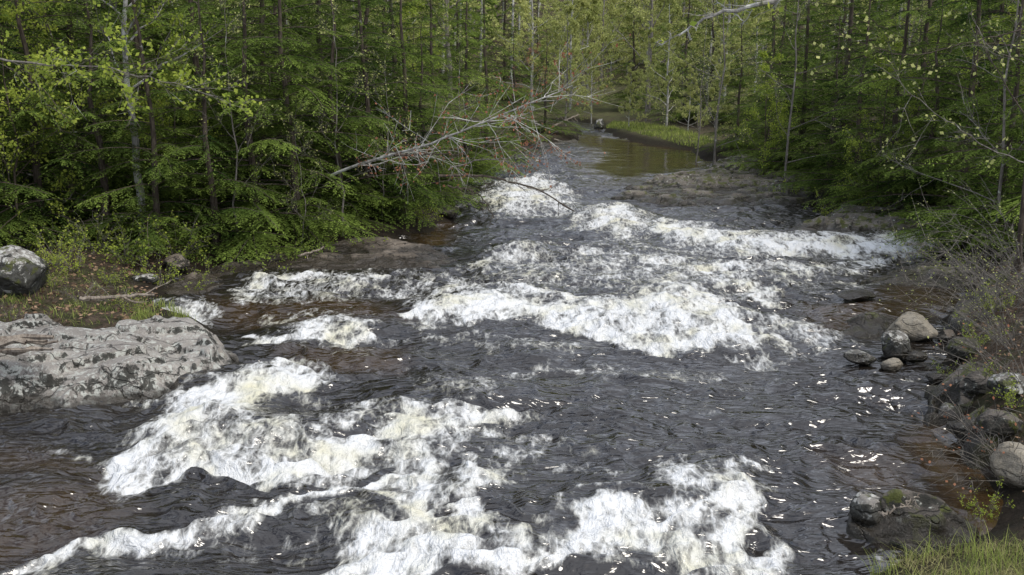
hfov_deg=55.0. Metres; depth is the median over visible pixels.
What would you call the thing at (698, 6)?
birch tree
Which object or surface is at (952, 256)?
shrub
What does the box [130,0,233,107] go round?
hemlock tree
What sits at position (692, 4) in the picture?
birch tree
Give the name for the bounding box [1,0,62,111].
hemlock tree
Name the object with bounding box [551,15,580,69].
hemlock tree
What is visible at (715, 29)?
birch tree
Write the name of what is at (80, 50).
hemlock tree
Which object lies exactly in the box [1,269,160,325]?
grass
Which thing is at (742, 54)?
hemlock tree
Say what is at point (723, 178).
rock ledge
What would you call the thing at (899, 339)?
stone
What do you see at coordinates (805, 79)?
hemlock tree
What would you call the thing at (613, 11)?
birch tree
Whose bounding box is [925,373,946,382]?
stone
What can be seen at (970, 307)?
shrub
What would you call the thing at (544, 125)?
hemlock tree
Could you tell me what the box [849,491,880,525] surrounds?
boulder
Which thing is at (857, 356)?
stone
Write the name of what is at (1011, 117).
hemlock tree
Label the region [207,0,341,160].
hemlock tree
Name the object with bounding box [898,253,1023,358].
shrub
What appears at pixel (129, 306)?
shrub
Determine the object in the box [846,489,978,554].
rock ledge
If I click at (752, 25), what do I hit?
birch tree
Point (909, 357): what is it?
stone
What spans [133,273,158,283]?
stone
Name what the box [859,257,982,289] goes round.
rock ledge
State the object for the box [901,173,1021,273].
shrub
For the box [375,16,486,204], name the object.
hemlock tree
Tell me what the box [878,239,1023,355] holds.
shrub
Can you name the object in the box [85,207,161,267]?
shrub
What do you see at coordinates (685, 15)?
birch tree
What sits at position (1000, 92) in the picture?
hemlock tree
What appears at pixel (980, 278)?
shrub
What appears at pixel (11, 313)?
shrub
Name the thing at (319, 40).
hemlock tree
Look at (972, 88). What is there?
hemlock tree
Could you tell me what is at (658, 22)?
birch tree
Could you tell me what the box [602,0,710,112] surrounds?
birch tree
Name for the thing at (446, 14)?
birch tree
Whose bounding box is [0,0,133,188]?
hemlock tree
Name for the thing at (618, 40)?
birch tree
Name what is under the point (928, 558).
dry grass
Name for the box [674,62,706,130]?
birch tree
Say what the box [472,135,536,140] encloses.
fallen log
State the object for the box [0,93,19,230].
hemlock tree
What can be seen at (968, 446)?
rock ledge
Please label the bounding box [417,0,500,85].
hemlock tree
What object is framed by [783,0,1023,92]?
tree branch
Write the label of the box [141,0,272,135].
hemlock tree
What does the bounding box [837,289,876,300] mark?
stone
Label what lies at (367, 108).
hemlock tree
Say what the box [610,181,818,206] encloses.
rock ledge
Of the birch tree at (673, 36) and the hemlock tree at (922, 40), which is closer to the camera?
the hemlock tree at (922, 40)
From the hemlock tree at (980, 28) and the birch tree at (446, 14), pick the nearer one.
the hemlock tree at (980, 28)
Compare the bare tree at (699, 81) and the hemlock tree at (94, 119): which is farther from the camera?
the bare tree at (699, 81)
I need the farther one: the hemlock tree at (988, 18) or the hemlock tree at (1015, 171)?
the hemlock tree at (988, 18)
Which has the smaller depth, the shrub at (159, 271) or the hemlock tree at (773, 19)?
the shrub at (159, 271)
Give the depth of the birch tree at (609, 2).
136.63 m
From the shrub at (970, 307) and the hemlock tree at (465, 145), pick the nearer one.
the shrub at (970, 307)
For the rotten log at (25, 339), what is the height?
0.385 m
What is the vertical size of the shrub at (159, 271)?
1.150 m
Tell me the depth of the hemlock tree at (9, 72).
32.42 m
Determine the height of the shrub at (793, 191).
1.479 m
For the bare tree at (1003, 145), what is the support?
on the ground at (1010, 520)
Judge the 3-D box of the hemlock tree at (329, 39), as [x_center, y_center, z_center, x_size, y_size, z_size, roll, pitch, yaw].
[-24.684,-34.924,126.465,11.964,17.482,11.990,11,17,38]
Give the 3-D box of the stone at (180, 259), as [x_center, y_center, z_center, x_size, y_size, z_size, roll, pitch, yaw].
[-9.389,-0.722,27.549,0.842,0.446,0.698,7,15,28]
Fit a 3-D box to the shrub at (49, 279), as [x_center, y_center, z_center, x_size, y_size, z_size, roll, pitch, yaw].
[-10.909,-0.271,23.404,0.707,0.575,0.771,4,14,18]
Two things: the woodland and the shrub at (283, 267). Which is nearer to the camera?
the shrub at (283, 267)
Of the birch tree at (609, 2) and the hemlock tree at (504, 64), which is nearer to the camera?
the hemlock tree at (504, 64)
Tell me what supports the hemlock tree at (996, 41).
on the ground at (1010, 520)
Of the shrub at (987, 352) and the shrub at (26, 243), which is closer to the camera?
the shrub at (987, 352)
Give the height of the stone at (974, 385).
0.356 m
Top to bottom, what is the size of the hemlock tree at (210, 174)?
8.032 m
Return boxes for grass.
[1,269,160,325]
[129,295,195,320]
[606,120,713,148]
[862,520,1023,574]
[881,537,1023,574]
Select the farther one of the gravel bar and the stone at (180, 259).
the gravel bar
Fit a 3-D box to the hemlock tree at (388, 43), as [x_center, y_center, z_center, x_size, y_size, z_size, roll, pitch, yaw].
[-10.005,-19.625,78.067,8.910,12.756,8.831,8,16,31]
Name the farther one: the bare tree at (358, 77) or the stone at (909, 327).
the bare tree at (358, 77)
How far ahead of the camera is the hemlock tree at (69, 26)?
32.63 m
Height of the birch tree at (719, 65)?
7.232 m
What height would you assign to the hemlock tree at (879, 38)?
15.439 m
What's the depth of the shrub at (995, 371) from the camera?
16.67 m
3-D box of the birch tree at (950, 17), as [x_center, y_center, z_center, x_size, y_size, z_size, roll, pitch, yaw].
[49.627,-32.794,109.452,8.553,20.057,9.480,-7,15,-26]
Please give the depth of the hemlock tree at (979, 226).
27.19 m
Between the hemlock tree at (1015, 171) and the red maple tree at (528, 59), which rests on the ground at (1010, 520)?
the hemlock tree at (1015, 171)
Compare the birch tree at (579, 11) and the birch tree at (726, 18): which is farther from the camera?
the birch tree at (726, 18)
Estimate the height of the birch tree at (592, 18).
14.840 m
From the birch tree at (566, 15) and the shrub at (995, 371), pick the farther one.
the birch tree at (566, 15)
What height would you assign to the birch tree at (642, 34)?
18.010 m
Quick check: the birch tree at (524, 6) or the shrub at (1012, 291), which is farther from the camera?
the birch tree at (524, 6)
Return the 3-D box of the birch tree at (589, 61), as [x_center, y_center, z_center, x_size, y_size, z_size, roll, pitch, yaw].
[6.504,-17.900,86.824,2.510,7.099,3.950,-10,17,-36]
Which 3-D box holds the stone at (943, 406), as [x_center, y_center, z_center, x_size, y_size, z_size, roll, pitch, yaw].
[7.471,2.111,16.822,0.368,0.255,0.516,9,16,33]
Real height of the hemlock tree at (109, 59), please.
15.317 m
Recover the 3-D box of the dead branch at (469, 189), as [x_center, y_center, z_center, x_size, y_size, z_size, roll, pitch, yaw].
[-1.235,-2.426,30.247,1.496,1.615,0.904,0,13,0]
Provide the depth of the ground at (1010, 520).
28.63 m
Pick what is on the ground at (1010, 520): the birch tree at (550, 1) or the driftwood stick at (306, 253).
the birch tree at (550, 1)
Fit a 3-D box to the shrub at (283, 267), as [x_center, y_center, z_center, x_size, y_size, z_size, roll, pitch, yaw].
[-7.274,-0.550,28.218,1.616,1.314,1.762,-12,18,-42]
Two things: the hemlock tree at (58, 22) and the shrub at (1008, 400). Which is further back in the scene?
the hemlock tree at (58, 22)
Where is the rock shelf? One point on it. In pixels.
(389, 253)
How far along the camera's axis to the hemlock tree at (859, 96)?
39.80 m
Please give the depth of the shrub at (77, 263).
25.24 m
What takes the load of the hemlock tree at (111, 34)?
on the ground at (1010, 520)
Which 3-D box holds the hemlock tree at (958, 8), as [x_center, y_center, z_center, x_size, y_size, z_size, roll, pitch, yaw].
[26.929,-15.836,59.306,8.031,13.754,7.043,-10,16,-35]
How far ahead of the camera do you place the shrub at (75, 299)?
22.80 m
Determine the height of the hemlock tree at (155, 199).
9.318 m
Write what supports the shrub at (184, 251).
on the ground at (1010, 520)
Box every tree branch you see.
[0,0,267,129]
[330,34,630,198]
[369,141,484,183]
[655,0,783,46]
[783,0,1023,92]
[847,32,1023,168]
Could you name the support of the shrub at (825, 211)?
on the ground at (1010, 520)
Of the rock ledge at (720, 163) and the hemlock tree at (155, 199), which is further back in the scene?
the rock ledge at (720, 163)
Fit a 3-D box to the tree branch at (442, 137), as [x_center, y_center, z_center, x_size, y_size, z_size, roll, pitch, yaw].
[-1.260,-4.678,28.172,8.972,4.990,6.466,0,13,0]
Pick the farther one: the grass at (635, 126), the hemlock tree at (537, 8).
the hemlock tree at (537, 8)
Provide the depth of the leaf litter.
23.44 m
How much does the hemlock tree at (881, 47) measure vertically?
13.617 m
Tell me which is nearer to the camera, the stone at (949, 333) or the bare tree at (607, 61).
the stone at (949, 333)
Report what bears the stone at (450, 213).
on the ground at (1010, 520)
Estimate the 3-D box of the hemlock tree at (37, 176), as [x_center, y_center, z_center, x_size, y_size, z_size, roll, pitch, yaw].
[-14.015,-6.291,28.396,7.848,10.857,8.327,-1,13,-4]
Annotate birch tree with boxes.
[74,0,236,235]
[173,0,255,87]
[250,0,352,83]
[336,0,424,86]
[394,0,480,97]
[468,0,566,109]
[534,0,623,108]
[540,0,589,125]
[540,0,605,62]
[541,0,584,82]
[546,0,610,83]
[561,0,617,100]
[564,12,605,64]
[572,0,644,90]
[575,0,630,67]
[576,43,605,123]
[588,0,636,78]
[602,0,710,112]
[609,0,645,75]
[613,0,643,73]
[618,63,648,125]
[621,0,657,65]
[624,0,667,80]
[626,24,670,120]
[634,1,697,79]
[636,0,688,126]
[641,0,715,83]
[645,3,687,77]
[652,7,692,71]
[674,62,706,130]
[678,0,749,102]
[680,0,710,74]
[687,0,737,73]
[690,0,778,101]
[697,30,746,142]
[701,0,768,57]
[710,0,788,78]
[723,5,782,91]
[738,1,793,65]
[800,0,900,57]
[916,0,984,73]
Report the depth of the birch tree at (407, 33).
94.04 m
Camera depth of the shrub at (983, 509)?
13.49 m
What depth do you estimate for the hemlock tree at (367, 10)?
39.85 m
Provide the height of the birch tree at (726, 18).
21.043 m
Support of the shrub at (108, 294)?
on the ground at (1010, 520)
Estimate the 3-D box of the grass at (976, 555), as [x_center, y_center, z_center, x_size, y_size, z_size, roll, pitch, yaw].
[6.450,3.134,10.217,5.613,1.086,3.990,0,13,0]
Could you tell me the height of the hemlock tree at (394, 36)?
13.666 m
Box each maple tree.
[0,0,88,246]
[4,0,170,228]
[121,13,223,222]
[157,0,287,244]
[379,0,445,104]
[510,43,552,139]
[733,49,802,174]
[836,31,931,204]
[874,0,963,92]
[921,0,966,106]
[960,2,1023,142]
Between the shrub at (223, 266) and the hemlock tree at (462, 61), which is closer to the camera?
the shrub at (223, 266)
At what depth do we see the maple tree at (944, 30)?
77.12 m
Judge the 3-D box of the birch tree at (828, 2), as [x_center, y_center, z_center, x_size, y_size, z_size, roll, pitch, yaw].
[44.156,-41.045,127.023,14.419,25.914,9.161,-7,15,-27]
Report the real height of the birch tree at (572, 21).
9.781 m
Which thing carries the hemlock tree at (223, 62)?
on the ground at (1010, 520)
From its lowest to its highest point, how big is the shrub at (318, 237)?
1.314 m
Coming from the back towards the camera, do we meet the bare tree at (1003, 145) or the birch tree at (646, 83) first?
the birch tree at (646, 83)
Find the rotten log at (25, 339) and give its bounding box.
[0,334,58,355]
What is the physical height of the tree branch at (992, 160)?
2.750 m
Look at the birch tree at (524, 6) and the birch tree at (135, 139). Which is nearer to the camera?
the birch tree at (135, 139)
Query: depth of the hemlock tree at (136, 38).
32.29 m
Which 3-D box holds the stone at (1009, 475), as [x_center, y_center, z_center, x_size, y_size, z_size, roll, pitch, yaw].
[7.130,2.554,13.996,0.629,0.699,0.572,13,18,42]
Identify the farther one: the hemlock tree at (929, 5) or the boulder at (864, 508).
the hemlock tree at (929, 5)
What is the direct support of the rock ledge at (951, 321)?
on the ground at (1010, 520)
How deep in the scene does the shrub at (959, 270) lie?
22.76 m
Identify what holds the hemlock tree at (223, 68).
on the ground at (1010, 520)
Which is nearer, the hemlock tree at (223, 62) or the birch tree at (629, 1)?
the hemlock tree at (223, 62)
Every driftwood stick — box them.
[78,278,172,304]
[298,246,324,258]
[878,492,919,517]
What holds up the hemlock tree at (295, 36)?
on the ground at (1010, 520)
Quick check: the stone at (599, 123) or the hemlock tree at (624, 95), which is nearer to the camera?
the stone at (599, 123)
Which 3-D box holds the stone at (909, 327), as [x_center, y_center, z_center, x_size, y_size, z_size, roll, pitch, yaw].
[8.646,0.926,21.326,1.016,0.756,0.862,0,13,0]
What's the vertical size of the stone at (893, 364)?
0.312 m
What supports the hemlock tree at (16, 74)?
on the ground at (1010, 520)
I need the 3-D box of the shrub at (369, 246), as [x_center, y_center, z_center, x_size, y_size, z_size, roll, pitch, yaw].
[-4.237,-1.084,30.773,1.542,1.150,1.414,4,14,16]
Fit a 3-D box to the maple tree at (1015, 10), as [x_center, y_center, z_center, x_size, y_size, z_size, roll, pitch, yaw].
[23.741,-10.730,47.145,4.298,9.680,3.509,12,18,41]
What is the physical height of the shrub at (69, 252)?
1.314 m
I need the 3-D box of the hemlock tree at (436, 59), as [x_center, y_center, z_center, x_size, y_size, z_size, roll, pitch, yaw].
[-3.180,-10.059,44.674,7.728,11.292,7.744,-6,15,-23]
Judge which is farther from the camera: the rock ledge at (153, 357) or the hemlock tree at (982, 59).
the hemlock tree at (982, 59)
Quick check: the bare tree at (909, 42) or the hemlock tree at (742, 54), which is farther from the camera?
the hemlock tree at (742, 54)
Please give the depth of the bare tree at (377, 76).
33.00 m
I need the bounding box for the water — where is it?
[0,120,1002,574]
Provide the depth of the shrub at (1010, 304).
20.77 m
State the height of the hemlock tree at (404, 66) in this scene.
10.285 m
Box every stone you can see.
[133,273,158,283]
[163,253,189,269]
[437,206,458,218]
[594,119,604,128]
[785,227,817,230]
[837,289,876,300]
[842,349,875,364]
[880,330,910,361]
[880,357,902,371]
[885,311,937,341]
[902,350,927,362]
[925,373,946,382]
[937,329,955,342]
[938,402,955,412]
[945,336,979,360]
[946,420,964,438]
[959,371,991,394]
[976,409,1023,435]
[986,372,1023,396]
[989,441,1023,487]
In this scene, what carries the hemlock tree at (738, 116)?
on the ground at (1010, 520)
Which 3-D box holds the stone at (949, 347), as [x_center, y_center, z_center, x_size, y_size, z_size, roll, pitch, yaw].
[8.892,1.214,19.326,0.663,0.436,0.757,12,18,41]
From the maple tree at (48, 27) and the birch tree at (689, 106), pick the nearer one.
the maple tree at (48, 27)
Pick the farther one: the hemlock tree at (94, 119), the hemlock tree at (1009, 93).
the hemlock tree at (1009, 93)
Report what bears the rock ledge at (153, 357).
on the ground at (1010, 520)
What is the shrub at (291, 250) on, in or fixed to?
on the ground at (1010, 520)
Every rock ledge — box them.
[0,313,238,414]
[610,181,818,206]
[641,166,810,191]
[703,154,790,170]
[792,203,946,239]
[842,312,898,340]
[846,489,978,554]
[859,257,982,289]
[923,362,988,426]
[946,270,1015,332]
[957,405,1004,468]
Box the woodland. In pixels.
[117,0,1022,78]
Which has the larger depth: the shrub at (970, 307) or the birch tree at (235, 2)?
the birch tree at (235, 2)
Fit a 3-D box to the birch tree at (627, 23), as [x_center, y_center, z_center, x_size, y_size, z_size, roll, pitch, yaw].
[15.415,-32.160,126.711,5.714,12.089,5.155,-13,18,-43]
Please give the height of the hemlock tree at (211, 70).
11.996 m
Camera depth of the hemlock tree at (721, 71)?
101.45 m
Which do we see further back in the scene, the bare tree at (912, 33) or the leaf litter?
the bare tree at (912, 33)
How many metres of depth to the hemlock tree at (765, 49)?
81.18 m
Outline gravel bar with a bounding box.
[539,139,577,146]
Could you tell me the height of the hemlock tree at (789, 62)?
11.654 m
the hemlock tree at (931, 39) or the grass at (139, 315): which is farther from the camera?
the hemlock tree at (931, 39)
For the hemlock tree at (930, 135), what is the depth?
34.91 m
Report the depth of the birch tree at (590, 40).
141.70 m
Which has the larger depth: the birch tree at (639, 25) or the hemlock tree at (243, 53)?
the birch tree at (639, 25)
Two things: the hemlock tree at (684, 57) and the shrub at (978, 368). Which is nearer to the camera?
the shrub at (978, 368)
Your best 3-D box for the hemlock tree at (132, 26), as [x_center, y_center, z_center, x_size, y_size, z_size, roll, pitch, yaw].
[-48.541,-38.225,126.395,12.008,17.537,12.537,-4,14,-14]
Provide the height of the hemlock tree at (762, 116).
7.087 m
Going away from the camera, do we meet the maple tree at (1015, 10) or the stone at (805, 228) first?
the stone at (805, 228)
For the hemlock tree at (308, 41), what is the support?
on the ground at (1010, 520)
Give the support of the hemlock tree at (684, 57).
on the ground at (1010, 520)
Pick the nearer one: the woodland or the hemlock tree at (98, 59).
the hemlock tree at (98, 59)
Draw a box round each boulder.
[0,245,48,296]
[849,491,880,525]
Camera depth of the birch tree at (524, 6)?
93.44 m
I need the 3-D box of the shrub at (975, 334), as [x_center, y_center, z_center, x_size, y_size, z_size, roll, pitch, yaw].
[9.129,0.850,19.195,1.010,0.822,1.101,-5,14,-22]
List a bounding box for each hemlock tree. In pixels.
[0,0,122,250]
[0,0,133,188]
[0,0,133,214]
[0,0,177,246]
[0,0,202,256]
[0,0,249,230]
[0,1,76,153]
[0,1,129,133]
[0,82,79,220]
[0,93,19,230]
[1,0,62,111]
[3,0,215,153]
[13,0,119,105]
[18,0,247,219]
[20,0,270,200]
[27,1,218,125]
[43,0,133,116]
[46,0,251,263]
[58,0,172,101]
[72,0,363,237]
[99,0,169,52]
[118,0,309,264]
[127,0,381,265]
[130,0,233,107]
[130,0,360,195]
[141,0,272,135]
[146,0,395,217]
[151,0,296,145]
[161,0,406,260]
[164,0,258,107]
[202,0,377,147]
[206,0,447,212]
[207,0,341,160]
[248,0,434,243]
[249,0,450,141]
[254,0,369,107]
[278,0,460,232]
[288,0,350,124]
[288,0,491,197]
[290,1,358,77]
[307,0,431,125]
[313,0,477,182]
[344,0,486,224]
[352,4,423,93]
[353,0,443,111]
[363,0,523,183]
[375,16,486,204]
[408,0,536,179]
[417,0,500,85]
[428,2,482,94]
[440,0,541,159]
[444,0,553,100]
[484,28,551,144]
[507,22,588,136]
[508,0,557,78]
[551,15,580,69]
[593,0,665,110]
[626,0,726,116]
[635,3,694,99]
[649,0,764,123]
[692,0,768,88]
[695,15,743,96]
[696,3,775,151]
[700,0,835,149]
[704,0,776,87]
[707,0,821,124]
[718,0,955,177]
[724,32,802,155]
[727,0,875,176]
[744,0,868,108]
[745,0,838,115]
[766,0,942,205]
[772,17,886,189]
[776,0,926,132]
[795,0,1016,202]
[800,0,887,102]
[802,0,982,212]
[825,0,932,95]
[826,0,1023,251]
[839,0,925,102]
[841,0,1002,219]
[868,0,1023,222]
[877,0,963,95]
[879,0,993,134]
[884,0,1023,255]
[902,0,1023,141]
[903,47,1023,263]
[905,0,1022,123]
[908,3,946,79]
[920,0,1021,110]
[923,2,1023,108]
[926,19,1023,261]
[929,0,1020,94]
[948,25,1023,182]
[972,6,1023,162]
[975,14,1023,141]
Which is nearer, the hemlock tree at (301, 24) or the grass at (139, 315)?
the grass at (139, 315)
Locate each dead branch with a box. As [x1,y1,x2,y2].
[438,174,576,217]
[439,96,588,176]
[447,185,494,233]
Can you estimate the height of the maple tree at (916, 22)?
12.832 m
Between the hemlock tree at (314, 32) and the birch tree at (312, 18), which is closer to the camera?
the hemlock tree at (314, 32)
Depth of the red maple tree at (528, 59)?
64.65 m
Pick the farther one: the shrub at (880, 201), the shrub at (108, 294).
the shrub at (880, 201)
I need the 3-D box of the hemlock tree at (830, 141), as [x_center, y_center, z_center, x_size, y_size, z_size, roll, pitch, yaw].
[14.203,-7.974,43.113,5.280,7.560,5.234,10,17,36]
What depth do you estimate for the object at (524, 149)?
29.33 m
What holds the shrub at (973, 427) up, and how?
on the ground at (1010, 520)
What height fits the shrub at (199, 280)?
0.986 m
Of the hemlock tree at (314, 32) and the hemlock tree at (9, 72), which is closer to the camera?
the hemlock tree at (9, 72)
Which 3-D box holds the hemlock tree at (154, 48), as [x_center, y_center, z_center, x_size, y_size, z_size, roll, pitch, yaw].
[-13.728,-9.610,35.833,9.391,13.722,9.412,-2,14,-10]
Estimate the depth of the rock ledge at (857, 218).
34.19 m
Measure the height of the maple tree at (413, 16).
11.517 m
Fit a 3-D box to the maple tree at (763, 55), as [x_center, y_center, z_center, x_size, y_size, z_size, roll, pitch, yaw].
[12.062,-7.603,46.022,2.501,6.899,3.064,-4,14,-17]
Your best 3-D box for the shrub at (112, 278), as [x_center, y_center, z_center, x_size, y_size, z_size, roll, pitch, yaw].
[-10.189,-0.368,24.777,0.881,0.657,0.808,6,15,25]
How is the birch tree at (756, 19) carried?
on the ground at (1010, 520)
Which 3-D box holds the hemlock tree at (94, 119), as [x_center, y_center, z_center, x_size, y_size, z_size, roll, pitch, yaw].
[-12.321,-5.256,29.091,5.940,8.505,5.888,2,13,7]
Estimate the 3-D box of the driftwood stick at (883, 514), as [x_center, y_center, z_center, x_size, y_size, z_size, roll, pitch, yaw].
[4.816,2.695,12.166,0.569,0.233,0.161,-2,14,-10]
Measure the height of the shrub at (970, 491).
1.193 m
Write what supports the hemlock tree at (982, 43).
on the ground at (1010, 520)
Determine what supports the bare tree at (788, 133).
on the ground at (1010, 520)
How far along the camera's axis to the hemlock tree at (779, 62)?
57.77 m
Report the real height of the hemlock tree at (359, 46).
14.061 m
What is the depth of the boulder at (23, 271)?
22.30 m
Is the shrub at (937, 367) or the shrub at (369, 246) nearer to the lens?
the shrub at (937, 367)
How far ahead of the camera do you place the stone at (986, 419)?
14.72 m
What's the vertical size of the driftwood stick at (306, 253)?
0.278 m
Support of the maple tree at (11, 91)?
on the ground at (1010, 520)
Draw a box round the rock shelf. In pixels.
[163,237,456,294]
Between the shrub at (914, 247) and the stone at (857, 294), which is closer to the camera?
the stone at (857, 294)
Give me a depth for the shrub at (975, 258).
24.75 m
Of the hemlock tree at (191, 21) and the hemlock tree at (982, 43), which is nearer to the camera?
the hemlock tree at (191, 21)
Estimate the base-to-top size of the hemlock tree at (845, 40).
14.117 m
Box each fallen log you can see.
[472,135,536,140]
[542,112,579,130]
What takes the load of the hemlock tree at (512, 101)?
on the ground at (1010, 520)
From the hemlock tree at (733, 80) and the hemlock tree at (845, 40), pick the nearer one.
the hemlock tree at (845, 40)
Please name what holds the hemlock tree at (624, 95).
on the ground at (1010, 520)
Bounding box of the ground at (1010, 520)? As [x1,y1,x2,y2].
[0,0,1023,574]
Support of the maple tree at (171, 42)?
on the ground at (1010, 520)
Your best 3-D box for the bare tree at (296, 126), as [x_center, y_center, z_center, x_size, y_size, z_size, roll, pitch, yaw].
[-6.123,-3.242,30.017,2.373,5.282,1.977,-2,14,-9]
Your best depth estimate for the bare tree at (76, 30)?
46.60 m
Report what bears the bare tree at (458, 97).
on the ground at (1010, 520)
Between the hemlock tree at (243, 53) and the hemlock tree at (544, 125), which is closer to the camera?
the hemlock tree at (243, 53)
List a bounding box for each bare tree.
[8,0,101,70]
[273,94,345,247]
[292,0,412,235]
[349,28,416,219]
[426,26,486,189]
[596,23,617,95]
[650,0,733,161]
[655,0,765,174]
[735,0,898,193]
[875,0,988,133]
[876,0,1023,258]
[889,0,932,113]
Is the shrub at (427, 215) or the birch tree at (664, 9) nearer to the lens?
the shrub at (427, 215)
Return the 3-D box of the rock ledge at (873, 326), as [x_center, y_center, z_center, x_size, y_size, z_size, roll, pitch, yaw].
[8.021,0.877,22.264,2.286,0.675,3.147,7,15,26]
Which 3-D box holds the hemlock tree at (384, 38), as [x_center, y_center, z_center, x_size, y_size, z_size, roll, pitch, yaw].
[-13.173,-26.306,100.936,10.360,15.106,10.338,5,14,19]
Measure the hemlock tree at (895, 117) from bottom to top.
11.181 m
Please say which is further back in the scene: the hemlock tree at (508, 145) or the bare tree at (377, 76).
the hemlock tree at (508, 145)
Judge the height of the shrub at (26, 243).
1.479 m
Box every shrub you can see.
[0,199,59,249]
[0,304,28,319]
[29,223,90,265]
[37,230,100,274]
[46,268,70,285]
[51,278,112,302]
[54,200,135,249]
[76,272,139,303]
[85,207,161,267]
[90,261,129,283]
[113,291,146,312]
[123,245,185,285]
[138,209,218,258]
[171,265,213,289]
[187,252,235,277]
[232,245,290,271]
[270,238,315,262]
[282,223,342,248]
[350,236,387,247]
[409,194,452,224]
[764,175,806,194]
[813,187,854,215]
[861,193,898,213]
[863,385,1021,463]
[872,201,1023,304]
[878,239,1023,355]
[888,235,1023,325]
[889,409,1023,486]
[891,189,1023,314]
[892,318,1023,389]
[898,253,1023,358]
[899,234,1023,285]
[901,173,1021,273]
[905,223,970,260]
[911,231,990,270]
[911,241,1023,308]
[911,422,1023,492]
[915,317,1023,389]
[932,360,956,376]
[955,312,1015,347]
[958,476,1014,519]
[963,274,1023,313]
[965,354,1002,374]
[990,370,1023,409]
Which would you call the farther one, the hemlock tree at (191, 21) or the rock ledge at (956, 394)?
the hemlock tree at (191, 21)
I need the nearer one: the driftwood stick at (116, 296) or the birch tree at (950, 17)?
the driftwood stick at (116, 296)
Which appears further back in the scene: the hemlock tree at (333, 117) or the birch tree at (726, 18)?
the birch tree at (726, 18)
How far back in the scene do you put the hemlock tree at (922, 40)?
86.17 m
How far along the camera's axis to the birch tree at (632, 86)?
75.05 m
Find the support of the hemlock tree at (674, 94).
on the ground at (1010, 520)
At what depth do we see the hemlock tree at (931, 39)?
112.59 m
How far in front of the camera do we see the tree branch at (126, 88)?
16.66 m
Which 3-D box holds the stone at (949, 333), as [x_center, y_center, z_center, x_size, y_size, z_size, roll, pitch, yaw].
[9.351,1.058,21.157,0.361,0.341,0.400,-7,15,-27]
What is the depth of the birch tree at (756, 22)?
105.80 m
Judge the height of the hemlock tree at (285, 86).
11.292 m
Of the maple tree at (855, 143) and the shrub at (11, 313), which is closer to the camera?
the shrub at (11, 313)
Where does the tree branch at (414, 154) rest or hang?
attached to the tree branch at (442, 137)
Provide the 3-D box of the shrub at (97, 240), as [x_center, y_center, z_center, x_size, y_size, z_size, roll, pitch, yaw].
[-11.786,-1.756,28.058,2.203,1.643,2.019,-5,14,-21]
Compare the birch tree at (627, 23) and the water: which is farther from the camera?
the birch tree at (627, 23)
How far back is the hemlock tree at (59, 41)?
60.01 m
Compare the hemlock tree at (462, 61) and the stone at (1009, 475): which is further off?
the hemlock tree at (462, 61)
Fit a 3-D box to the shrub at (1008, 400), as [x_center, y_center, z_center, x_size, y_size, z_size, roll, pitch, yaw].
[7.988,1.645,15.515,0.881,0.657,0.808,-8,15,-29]
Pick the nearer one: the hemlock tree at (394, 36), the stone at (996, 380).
the stone at (996, 380)
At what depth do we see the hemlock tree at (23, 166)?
31.45 m
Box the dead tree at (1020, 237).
[953,8,1023,271]
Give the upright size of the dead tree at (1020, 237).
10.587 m
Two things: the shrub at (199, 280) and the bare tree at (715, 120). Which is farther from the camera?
the bare tree at (715, 120)
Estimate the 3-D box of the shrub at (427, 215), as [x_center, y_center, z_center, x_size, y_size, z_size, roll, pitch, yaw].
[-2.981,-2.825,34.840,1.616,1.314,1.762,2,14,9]
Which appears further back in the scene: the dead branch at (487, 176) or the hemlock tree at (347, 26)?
the hemlock tree at (347, 26)
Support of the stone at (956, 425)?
in the water
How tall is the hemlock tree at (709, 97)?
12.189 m
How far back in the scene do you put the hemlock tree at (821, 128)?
64.10 m
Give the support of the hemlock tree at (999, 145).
on the ground at (1010, 520)
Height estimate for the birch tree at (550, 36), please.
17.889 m
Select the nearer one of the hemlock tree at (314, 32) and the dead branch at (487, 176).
the dead branch at (487, 176)
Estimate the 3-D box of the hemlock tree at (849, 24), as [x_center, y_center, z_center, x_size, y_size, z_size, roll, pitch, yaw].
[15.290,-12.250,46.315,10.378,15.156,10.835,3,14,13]
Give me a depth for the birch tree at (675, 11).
72.34 m
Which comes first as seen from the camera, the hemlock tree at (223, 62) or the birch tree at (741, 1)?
the hemlock tree at (223, 62)
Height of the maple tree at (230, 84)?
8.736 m
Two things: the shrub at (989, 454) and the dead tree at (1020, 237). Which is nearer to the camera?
the shrub at (989, 454)
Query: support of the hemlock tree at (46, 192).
on the ground at (1010, 520)
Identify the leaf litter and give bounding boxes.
[0,189,1023,527]
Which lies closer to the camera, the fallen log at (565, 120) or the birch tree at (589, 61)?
the fallen log at (565, 120)
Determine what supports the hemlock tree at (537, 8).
on the ground at (1010, 520)

